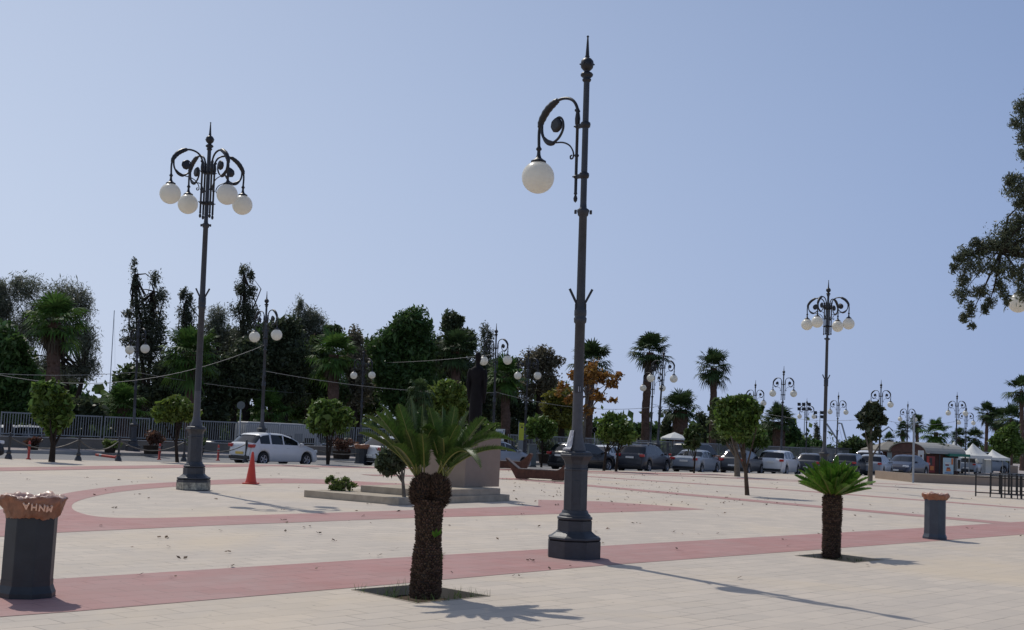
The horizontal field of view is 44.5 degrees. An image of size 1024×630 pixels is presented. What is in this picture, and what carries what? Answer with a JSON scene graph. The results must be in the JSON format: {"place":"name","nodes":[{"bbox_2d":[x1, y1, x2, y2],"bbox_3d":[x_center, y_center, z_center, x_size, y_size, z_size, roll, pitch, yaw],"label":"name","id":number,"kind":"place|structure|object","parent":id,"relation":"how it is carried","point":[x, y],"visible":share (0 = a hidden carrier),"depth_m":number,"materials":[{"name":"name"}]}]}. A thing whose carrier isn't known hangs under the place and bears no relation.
{"place":"outdoors","nodes":[
{"label":"outdoors","id":0,"kind":"place"},
{"bbox_2d":[235,421,321,445],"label":"motorhome","id":1,"kind":"object","parent":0,"point":[286,431],"visible":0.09,"depth_m":74.65,"materials":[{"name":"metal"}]},
{"bbox_2d":[0,453,1019,477],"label":"road","id":2,"kind":"structure","parent":0,"point":[94,457],"depth_m":58.68,"materials":[{"name":"asphalt"}]},
{"bbox_2d":[143,430,166,453],"bbox_3d":[-17.154,6.086,60.014,1.121,1.161,1.303,3,-5,0],"label":"potted shrub","id":3,"kind":"object","parent":2,"relation":"on","point":[153,438],"visible":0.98,"depth_m":59.81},
{"bbox_2d":[249,295,281,432],"bbox_3d":[-11.160,2.745,56.320,0.738,7.678,2.450,6,-7,-41],"label":"street lamp","id":4,"kind":"object","parent":2,"relation":"on","point":[254,334],"visible":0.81,"depth_m":56.31,"materials":[{"name":"metal"}]},
{"bbox_2d":[228,432,316,463],"bbox_3d":[-10.700,6.030,56.314,2.008,1.456,4.069,-1,-7,38],"label":"parked car","id":5,"kind":"object","parent":2,"relation":"on","point":[273,447],"visible":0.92,"depth_m":55.27,"materials":[{"name":"white metal"}]},
{"bbox_2d":[304,396,358,464],"bbox_3d":[-8.246,5.258,56.901,2.499,3.165,1.920,3,-5,0],"label":"tree","id":6,"kind":"object","parent":2,"relation":"on","point":[326,417],"visible":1,"depth_m":56.72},
{"bbox_2d":[328,437,358,458],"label":"potted shrub","id":7,"kind":"object","parent":2,"relation":"on","point":[341,444],"visible":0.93,"depth_m":66.41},
{"bbox_2d":[363,436,406,465],"bbox_3d":[-5.562,6.750,61.705,2.070,1.501,4.195,-2,-7,40],"label":"parked car","id":8,"kind":"object","parent":2,"relation":"on","point":[374,444],"visible":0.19,"depth_m":60.14,"materials":[{"name":"white metal"}]},
{"bbox_2d":[405,376,435,424],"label":"tree","id":9,"kind":"object","parent":2,"relation":"on","point":[419,399],"visible":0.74,"depth_m":59.95,"materials":[{"name":"green plant"}]},
{"bbox_2d":[426,377,468,424],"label":"tree","id":10,"kind":"object","parent":2,"relation":"on","point":[449,392],"visible":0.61,"depth_m":63.08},
{"bbox_2d":[480,323,511,422],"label":"street lamp","id":11,"kind":"object","parent":2,"relation":"on","point":[507,359],"visible":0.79,"depth_m":69.39,"materials":[{"name":"metal"}]},
{"bbox_2d":[4,450,1014,475],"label":"kerb","id":12,"kind":"structure","parent":2,"relation":"on","point":[122,454],"depth_m":60.26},
{"bbox_2d":[500,441,530,465],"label":"parked car","id":13,"kind":"object","parent":2,"relation":"on","point":[518,455],"visible":0.2,"depth_m":65.77,"materials":[{"name":"silver metal"}]},
{"bbox_2d":[524,413,557,466],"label":"tree","id":14,"kind":"object","parent":2,"relation":"on","point":[542,428],"visible":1,"depth_m":70.22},
{"bbox_2d":[546,441,614,469],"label":"parked car","id":15,"kind":"object","parent":2,"relation":"on","point":[556,460],"visible":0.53,"depth_m":69.40,"materials":[{"name":"grey metal"}]},
{"bbox_2d":[554,357,624,442],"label":"autumn tree","id":16,"kind":"object","parent":2,"relation":"on","point":[596,395],"visible":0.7,"depth_m":75.16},
{"bbox_2d":[618,442,670,470],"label":"parked car","id":17,"kind":"object","parent":2,"relation":"on","point":[644,457],"visible":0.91,"depth_m":71.75,"materials":[{"name":"grey metal"}]},
{"bbox_2d":[647,352,677,447],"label":"street lamp","id":18,"kind":"object","parent":2,"relation":"on","point":[651,378],"visible":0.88,"depth_m":80.50,"materials":[{"name":"metal"}]},
{"bbox_2d":[670,449,719,471],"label":"parked car","id":19,"kind":"object","parent":2,"relation":"on","point":[704,461],"visible":0.93,"depth_m":75.14,"materials":[{"name":"silver metal"}]},
{"bbox_2d":[719,450,762,472],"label":"parked car","id":20,"kind":"object","parent":2,"relation":"on","point":[727,458],"visible":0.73,"depth_m":78.29,"materials":[{"name":"grey metal"}]},
{"bbox_2d":[745,428,770,452],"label":"tree","id":21,"kind":"object","parent":2,"relation":"on","point":[762,439],"visible":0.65,"depth_m":81.93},
{"bbox_2d":[759,450,799,473],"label":"parked car","id":22,"kind":"object","parent":2,"relation":"on","point":[780,461],"visible":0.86,"depth_m":80.78,"materials":[{"name":"white metal"}]},
{"bbox_2d":[769,370,796,450],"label":"street lamp","id":23,"kind":"object","parent":2,"relation":"on","point":[772,392],"visible":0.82,"depth_m":87.84,"materials":[{"name":"metal"}]},
{"bbox_2d":[798,453,832,473],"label":"parked car","id":24,"kind":"object","parent":2,"relation":"on","point":[808,458],"visible":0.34,"depth_m":83.58,"materials":[{"name":"grey metal"}]},
{"bbox_2d":[832,453,868,474],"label":"parked car","id":25,"kind":"object","parent":2,"relation":"on","point":[858,460],"visible":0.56,"depth_m":86.69,"materials":[{"name":"grey metal"}]},
{"bbox_2d":[860,454,892,474],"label":"parked car","id":26,"kind":"object","parent":2,"relation":"on","point":[882,463],"visible":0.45,"depth_m":88.75,"materials":[{"name":"silver metal"}]},
{"bbox_2d":[890,455,929,473],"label":"parked car","id":27,"kind":"object","parent":2,"relation":"on","point":[901,463],"visible":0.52,"depth_m":94.15,"materials":[{"name":"silver metal"}]},
{"bbox_2d":[888,442,969,474],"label":"vaulted kiosk","id":28,"kind":"object","parent":2,"relation":"on","point":[938,450],"visible":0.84,"depth_m":104.20,"materials":[{"name":"brick"}]},
{"bbox_2d":[960,443,991,474],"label":"white tent","id":29,"kind":"object","parent":2,"relation":"on","point":[973,450],"visible":0.78,"depth_m":109.94,"materials":[{"name":"fabric"}]},
{"bbox_2d":[0,459,1023,629],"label":"plaza pavement","id":30,"kind":"structure","parent":0,"point":[968,584],"depth_m":18.66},
{"bbox_2d":[28,377,75,461],"bbox_3d":[-16.779,3.808,45.514,1.736,3.134,1.224,3,-5,0],"label":"tree","id":31,"kind":"object","parent":30,"relation":"on","point":[52,414],"visible":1,"depth_m":45.30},
{"bbox_2d":[150,394,202,461],"bbox_3d":[-13.704,4.596,50.859,2.142,2.861,1.231,3,-5,0],"label":"tree","id":32,"kind":"object","parent":30,"relation":"on","point":[177,409],"visible":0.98,"depth_m":50.68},
{"bbox_2d":[159,122,252,490],"bbox_3d":[-8.039,-0.304,32.470,2.086,9.597,2.086,1,-5,0],"label":"street lamp","id":33,"kind":"object","parent":30,"relation":"on","point":[193,477],"visible":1,"depth_m":32.31,"materials":[{"name":"metal"}]},
{"bbox_2d":[0,478,698,536],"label":"paving band","id":34,"kind":"object","parent":30,"relation":"on","point":[70,519],"visible":0.68,"depth_m":25.96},
{"bbox_2d":[0,464,733,475],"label":"paving band","id":35,"kind":"object","parent":30,"relation":"on","point":[104,467],"visible":0.7,"depth_m":45.70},
{"bbox_2d":[304,437,509,504],"bbox_3d":[-2.449,3.962,32.720,2.949,1.674,5.402,-1,-6,33],"label":"monument base","id":36,"kind":"object","parent":30,"relation":"on","point":[470,479],"visible":0.59,"depth_m":33.06,"materials":[{"name":"stone"}]},
{"bbox_2d":[323,475,358,490],"bbox_3d":[-4.318,4.278,31.704,0.800,0.443,0.617,6,-6,-31],"label":"shrub","id":37,"kind":"object","parent":36,"relation":"on","point":[344,484],"visible":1,"depth_m":31.65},
{"bbox_2d":[374,440,406,496],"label":"tree","id":38,"kind":"object","parent":36,"relation":"on","point":[388,462],"visible":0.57,"depth_m":30.13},
{"bbox_2d":[466,352,487,435],"bbox_3d":[-0.976,2.180,34.472,0.584,2.333,0.423,2,-5,12],"label":"statue","id":39,"kind":"object","parent":36,"relation":"on","point":[477,375],"visible":0.83,"depth_m":34.37,"materials":[{"name":"brown metal"}]},
{"bbox_2d":[351,585,489,603],"bbox_3d":[-1.032,3.185,14.045,1.203,0.134,1.156,-2,-7,44],"label":"tree pit","id":40,"kind":"object","parent":30,"relation":"on","point":[445,593],"visible":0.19,"depth_m":14.41,"materials":[{"name":"soil"}]},
{"bbox_2d":[360,396,515,599],"bbox_3d":[-0.888,2.055,14.147,1.824,2.259,1.454,3,-5,0],"label":"cycad palm","id":41,"kind":"object","parent":40,"relation":"in","point":[446,441],"visible":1,"depth_m":14.06,"materials":[{"name":"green plant"}]},
{"bbox_2d":[0,522,1023,616],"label":"paving band","id":42,"kind":"object","parent":30,"relation":"on","point":[95,592],"visible":0.9,"depth_m":15.87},
{"bbox_2d":[0,491,67,599],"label":"litter bin","id":43,"kind":"object","parent":42,"relation":"on","point":[29,548],"visible":1,"depth_m":12.30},
{"bbox_2d":[522,35,600,559],"bbox_3d":[0.782,-0.348,19.709,1.748,8.139,0.785,-3,-8,45],"label":"street lamp","id":44,"kind":"object","parent":42,"relation":"on","point":[573,536],"visible":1,"depth_m":19.21,"materials":[{"name":"metal"}]},
{"bbox_2d":[922,491,949,539],"bbox_3d":[9.014,4.269,26.675,0.584,1.000,0.603,5,-6,-20],"label":"litter bin","id":45,"kind":"object","parent":42,"relation":"on","point":[934,516],"visible":1,"depth_m":26.49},
{"bbox_2d":[20,471,1021,577],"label":"fallen leaves","id":46,"kind":"object","parent":30,"relation":"on","point":[285,530],"visible":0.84,"depth_m":27.36,"materials":[{"name":"brown plant"}]},
{"bbox_2d":[505,458,564,480],"bbox_3d":[1.069,6.096,49.572,2.644,0.827,0.560,2,-5,12],"label":"corten bench","id":47,"kind":"object","parent":30,"relation":"on","point":[528,473],"visible":0.84,"depth_m":49.31,"materials":[{"name":"brown metal"}]},
{"bbox_2d":[595,410,639,470],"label":"tree","id":48,"kind":"object","parent":30,"relation":"on","point":[612,426],"visible":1,"depth_m":67.25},
{"bbox_2d":[681,421,705,472],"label":"tree","id":49,"kind":"object","parent":30,"relation":"on","point":[693,433],"visible":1,"depth_m":71.18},
{"bbox_2d":[705,397,749,476],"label":"tree","id":50,"kind":"object","parent":30,"relation":"on","point":[713,434],"visible":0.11,"depth_m":68.50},
{"bbox_2d":[712,393,765,494],"bbox_3d":[8.085,4.605,44.624,1.964,3.697,1.274,3,-5,0],"label":"tree","id":51,"kind":"object","parent":30,"relation":"on","point":[737,417],"visible":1,"depth_m":44.47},
{"bbox_2d":[509,478,1023,523],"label":"paving band","id":52,"kind":"object","parent":30,"relation":"on","point":[908,514],"visible":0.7,"depth_m":39.69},
{"bbox_2d":[588,476,1023,508],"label":"paving band","id":53,"kind":"object","parent":30,"relation":"on","point":[817,492],"visible":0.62,"depth_m":50.77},
{"bbox_2d":[801,280,854,460],"bbox_3d":[14.252,3.088,56.813,2.050,9.435,2.050,4,-5,-7],"label":"street lamp","id":54,"kind":"object","parent":30,"relation":"on","point":[837,325],"visible":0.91,"depth_m":56.83,"materials":[{"name":"metal"}]},
{"bbox_2d":[795,553,883,562],"bbox_3d":[5.525,4.143,21.044,1.134,0.131,1.210,8,-7,-43],"label":"tree pit","id":55,"kind":"object","parent":30,"relation":"on","point":[843,558],"visible":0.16,"depth_m":21.45,"materials":[{"name":"soil"}]},
{"bbox_2d":[795,456,875,557],"bbox_3d":[5.603,3.312,21.699,1.354,1.762,1.410,3,-5,0],"label":"cycad palm","id":56,"kind":"object","parent":55,"relation":"in","point":[834,482],"visible":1,"depth_m":21.62,"materials":[{"name":"green plant"}]},
{"bbox_2d":[854,399,888,484],"bbox_3d":[18.488,6.526,64.442,1.858,4.511,1.052,3,-5,0],"label":"tree","id":57,"kind":"object","parent":30,"relation":"on","point":[870,416],"visible":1,"depth_m":64.43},
{"bbox_2d":[875,470,1023,486],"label":"planter wall","id":58,"kind":"structure","parent":30,"relation":"on","point":[937,478],"depth_m":73.69,"materials":[{"name":"stone"}]},
{"bbox_2d":[948,93,1023,329],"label":"overhanging tree","id":59,"kind":"object","parent":30,"relation":"on","point":[1008,244],"visible":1,"depth_m":30.32,"materials":[{"name":"plant"}]},
{"bbox_2d":[0,0,1023,448],"label":"sky","id":60,"kind":"structure","parent":0,"point":[746,157],"materials":[{"name":"blue"}]},
{"bbox_2d":[4,447,1023,473],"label":"sidewalk","id":61,"kind":"structure","parent":0,"point":[92,450],"depth_m":62.17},
{"bbox_2d":[125,316,149,450],"bbox_3d":[-19.160,3.404,63.762,0.674,7.010,2.236,6,-7,-41],"label":"street lamp","id":62,"kind":"object","parent":61,"relation":"on","point":[144,348],"visible":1,"depth_m":63.59,"materials":[{"name":"metal"}]},
{"bbox_2d":[350,349,374,456],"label":"street lamp","id":63,"kind":"object","parent":61,"relation":"on","point":[353,374],"visible":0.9,"depth_m":73.18,"materials":[{"name":"metal"}]},
{"bbox_2d":[514,349,540,453],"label":"street lamp","id":64,"kind":"object","parent":61,"relation":"on","point":[537,375],"visible":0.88,"depth_m":79.51,"materials":[{"name":"metal"}]},
{"bbox_2d":[640,364,665,444],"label":"street lamp","id":65,"kind":"object","parent":61,"relation":"on","point":[642,387],"visible":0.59,"depth_m":90.47,"materials":[{"name":"metal"}]},
{"bbox_2d":[987,421,1023,472],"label":"tree","id":66,"kind":"object","parent":61,"relation":"on","point":[1007,440],"visible":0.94,"depth_m":123.06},
{"bbox_2d":[669,453,1023,472],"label":"pavement","id":67,"kind":"structure","parent":0,"point":[1018,465],"depth_m":158.67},
{"bbox_2d":[784,418,803,448],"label":"tree","id":68,"kind":"object","parent":67,"relation":"on","point":[796,434],"visible":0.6,"depth_m":117.26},
{"bbox_2d":[788,436,822,454],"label":"tree","id":69,"kind":"object","parent":67,"relation":"on","point":[812,442],"visible":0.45,"depth_m":115.75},
{"bbox_2d":[837,434,868,453],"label":"tree","id":70,"kind":"object","parent":67,"relation":"on","point":[856,444],"visible":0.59,"depth_m":119.09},
{"bbox_2d":[917,417,952,443],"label":"fan palm","id":71,"kind":"object","parent":67,"relation":"on","point":[939,425],"visible":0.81,"depth_m":156.40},
{"bbox_2d":[974,400,997,451],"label":"fan palm","id":72,"kind":"object","parent":67,"relation":"on","point":[986,406],"visible":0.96,"depth_m":202.02,"materials":[{"name":"green plant"}]},
{"bbox_2d":[994,402,1019,464],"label":"fan palm","id":73,"kind":"object","parent":67,"relation":"on","point":[1012,410],"visible":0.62,"depth_m":176.44,"materials":[{"name":"green plant"}]},
{"bbox_2d":[999,373,1023,470],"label":"fan palm","id":74,"kind":"object","parent":67,"relation":"on","point":[1018,396],"visible":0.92,"depth_m":156.87,"materials":[{"name":"green plant"}]},
{"label":"parking ground","id":75,"kind":"structure","parent":0,"visible":0},
{"bbox_2d":[0,277,18,331],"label":"feathery tree","id":76,"kind":"object","parent":75,"relation":"on","point":[6,308],"visible":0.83,"depth_m":74.24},
{"bbox_2d":[0,318,45,435],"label":"dense tree","id":77,"kind":"object","parent":75,"relation":"on","point":[15,358],"visible":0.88,"depth_m":64.10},
{"bbox_2d":[4,269,103,437],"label":"feathery tree","id":78,"kind":"object","parent":75,"relation":"on","point":[84,364],"visible":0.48,"depth_m":74.80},
{"bbox_2d":[17,289,92,436],"bbox_3d":[-23.595,3.200,64.249,3.972,8.991,3.714,3,-5,0],"label":"fan palm","id":79,"kind":"object","parent":75,"relation":"on","point":[54,336],"visible":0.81,"depth_m":64.04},
{"bbox_2d":[66,394,109,437],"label":"dense tree","id":80,"kind":"object","parent":75,"relation":"on","point":[89,405],"visible":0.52,"depth_m":66.03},
{"bbox_2d":[99,381,151,439],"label":"fan palm","id":81,"kind":"object","parent":75,"relation":"on","point":[122,392],"visible":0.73,"depth_m":67.43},
{"bbox_2d":[108,362,152,439],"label":"broad tree","id":82,"kind":"object","parent":75,"relation":"on","point":[123,375],"visible":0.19,"depth_m":90.12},
{"bbox_2d":[118,256,174,439],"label":"cypress tree","id":83,"kind":"object","parent":75,"relation":"on","point":[150,321],"visible":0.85,"depth_m":80.60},
{"bbox_2d":[133,350,202,440],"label":"broad tree","id":84,"kind":"object","parent":75,"relation":"on","point":[153,391],"visible":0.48,"depth_m":76.88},
{"bbox_2d":[169,286,197,440],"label":"cypress tree","id":85,"kind":"object","parent":75,"relation":"on","point":[185,316],"visible":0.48,"depth_m":82.71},
{"bbox_2d":[157,323,221,440],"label":"fan palm","id":86,"kind":"object","parent":75,"relation":"on","point":[188,336],"visible":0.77,"depth_m":70.23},
{"bbox_2d":[186,342,246,439],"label":"broad tree","id":87,"kind":"object","parent":75,"relation":"on","point":[217,407],"visible":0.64,"depth_m":78.77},
{"bbox_2d":[204,302,239,439],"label":"feathery tree","id":88,"kind":"object","parent":75,"relation":"on","point":[219,320],"visible":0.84,"depth_m":88.57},
{"bbox_2d":[224,263,261,350],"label":"cypress tree","id":89,"kind":"object","parent":75,"relation":"on","point":[245,311],"visible":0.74,"depth_m":85.74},
{"bbox_2d":[224,335,268,420],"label":"broad tree","id":90,"kind":"object","parent":75,"relation":"on","point":[246,369],"visible":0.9,"depth_m":79.37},
{"bbox_2d":[246,386,294,422],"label":"fan palm","id":91,"kind":"object","parent":75,"relation":"on","point":[272,399],"visible":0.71,"depth_m":79.31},
{"bbox_2d":[0,435,546,460],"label":"wall","id":92,"kind":"structure","parent":75,"relation":"on","point":[94,443],"depth_m":63.62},
{"bbox_2d":[0,411,462,445],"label":"railing fence","id":93,"kind":"object","parent":92,"relation":"on","point":[112,417],"visible":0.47,"depth_m":65.63,"materials":[{"name":"white metal"}]},
{"bbox_2d":[508,434,838,459],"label":"railing fence","id":94,"kind":"object","parent":92,"relation":"on","point":[723,448],"visible":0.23,"depth_m":97.22,"materials":[{"name":"white metal"}]},
{"bbox_2d":[253,312,320,421],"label":"broad tree","id":95,"kind":"object","parent":75,"relation":"on","point":[286,353],"visible":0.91,"depth_m":82.44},
{"bbox_2d":[288,292,335,424],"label":"feathery tree","id":96,"kind":"object","parent":75,"relation":"on","point":[312,322],"visible":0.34,"depth_m":88.97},
{"bbox_2d":[301,323,352,443],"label":"broad tree","id":97,"kind":"object","parent":75,"relation":"on","point":[313,387],"visible":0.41,"depth_m":85.22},
{"bbox_2d":[304,327,359,438],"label":"fan palm","id":98,"kind":"object","parent":75,"relation":"on","point":[331,367],"visible":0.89,"depth_m":77.97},
{"bbox_2d":[341,323,377,444],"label":"broad tree","id":99,"kind":"object","parent":75,"relation":"on","point":[353,403],"visible":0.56,"depth_m":86.35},
{"bbox_2d":[339,329,384,430],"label":"broad tree","id":100,"kind":"object","parent":75,"relation":"on","point":[369,408],"visible":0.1,"depth_m":103.40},
{"bbox_2d":[362,304,442,423],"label":"broad tree","id":101,"kind":"object","parent":75,"relation":"on","point":[406,338],"visible":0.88,"depth_m":87.73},
{"bbox_2d":[433,326,480,423],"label":"fan palm","id":102,"kind":"object","parent":75,"relation":"on","point":[458,367],"visible":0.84,"depth_m":87.46,"materials":[{"name":"green plant"}]},
{"bbox_2d":[433,308,480,413],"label":"broad tree","id":103,"kind":"object","parent":75,"relation":"on","point":[452,320],"visible":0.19,"depth_m":95.12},
{"bbox_2d":[465,351,495,424],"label":"broad tree","id":104,"kind":"object","parent":75,"relation":"on","point":[487,409],"visible":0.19,"depth_m":96.52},
{"bbox_2d":[478,320,494,364],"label":"cypress tree","id":105,"kind":"object","parent":75,"relation":"on","point":[485,331],"visible":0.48,"depth_m":103.13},
{"bbox_2d":[490,355,525,445],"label":"broad tree","id":106,"kind":"object","parent":75,"relation":"on","point":[498,410],"visible":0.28,"depth_m":100.10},
{"bbox_2d":[486,352,531,443],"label":"fan palm","id":107,"kind":"object","parent":75,"relation":"on","point":[506,385],"visible":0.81,"depth_m":87.75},
{"bbox_2d":[510,399,543,445],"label":"broad tree","id":108,"kind":"object","parent":75,"relation":"on","point":[531,412],"visible":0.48,"depth_m":98.75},
{"bbox_2d":[517,343,566,452],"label":"broad tree","id":109,"kind":"object","parent":75,"relation":"on","point":[549,362],"visible":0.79,"depth_m":98.42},
{"bbox_2d":[538,386,572,442],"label":"broad tree","id":110,"kind":"object","parent":75,"relation":"on","point":[561,415],"visible":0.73,"depth_m":92.77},
{"bbox_2d":[565,337,614,442],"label":"fan palm","id":111,"kind":"object","parent":75,"relation":"on","point":[593,349],"visible":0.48,"depth_m":96.24,"materials":[{"name":"green plant"}]},
{"bbox_2d":[626,331,673,443],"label":"fan palm","id":112,"kind":"object","parent":75,"relation":"on","point":[650,341],"visible":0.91,"depth_m":99.39,"materials":[{"name":"green plant"}]},
{"bbox_2d":[657,388,701,445],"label":"fan palm","id":113,"kind":"object","parent":75,"relation":"on","point":[680,417],"visible":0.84,"depth_m":100.30,"materials":[{"name":"green plant"}]},
{"bbox_2d":[693,347,733,448],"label":"fan palm","id":114,"kind":"object","parent":75,"relation":"on","point":[713,376],"visible":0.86,"depth_m":106.75,"materials":[{"name":"green plant"}]},
{"bbox_2d":[761,400,794,450],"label":"fan palm","id":115,"kind":"object","parent":75,"relation":"on","point":[775,409],"visible":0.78,"depth_m":112.73,"materials":[{"name":"green plant"}]},
{"label":"ground","id":116,"kind":"structure","parent":0,"visible":0},
{"bbox_2d":[0,376,1019,463],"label":"wood","id":117,"kind":"object","parent":116,"relation":"on","point":[98,389],"visible":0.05,"depth_m":126.36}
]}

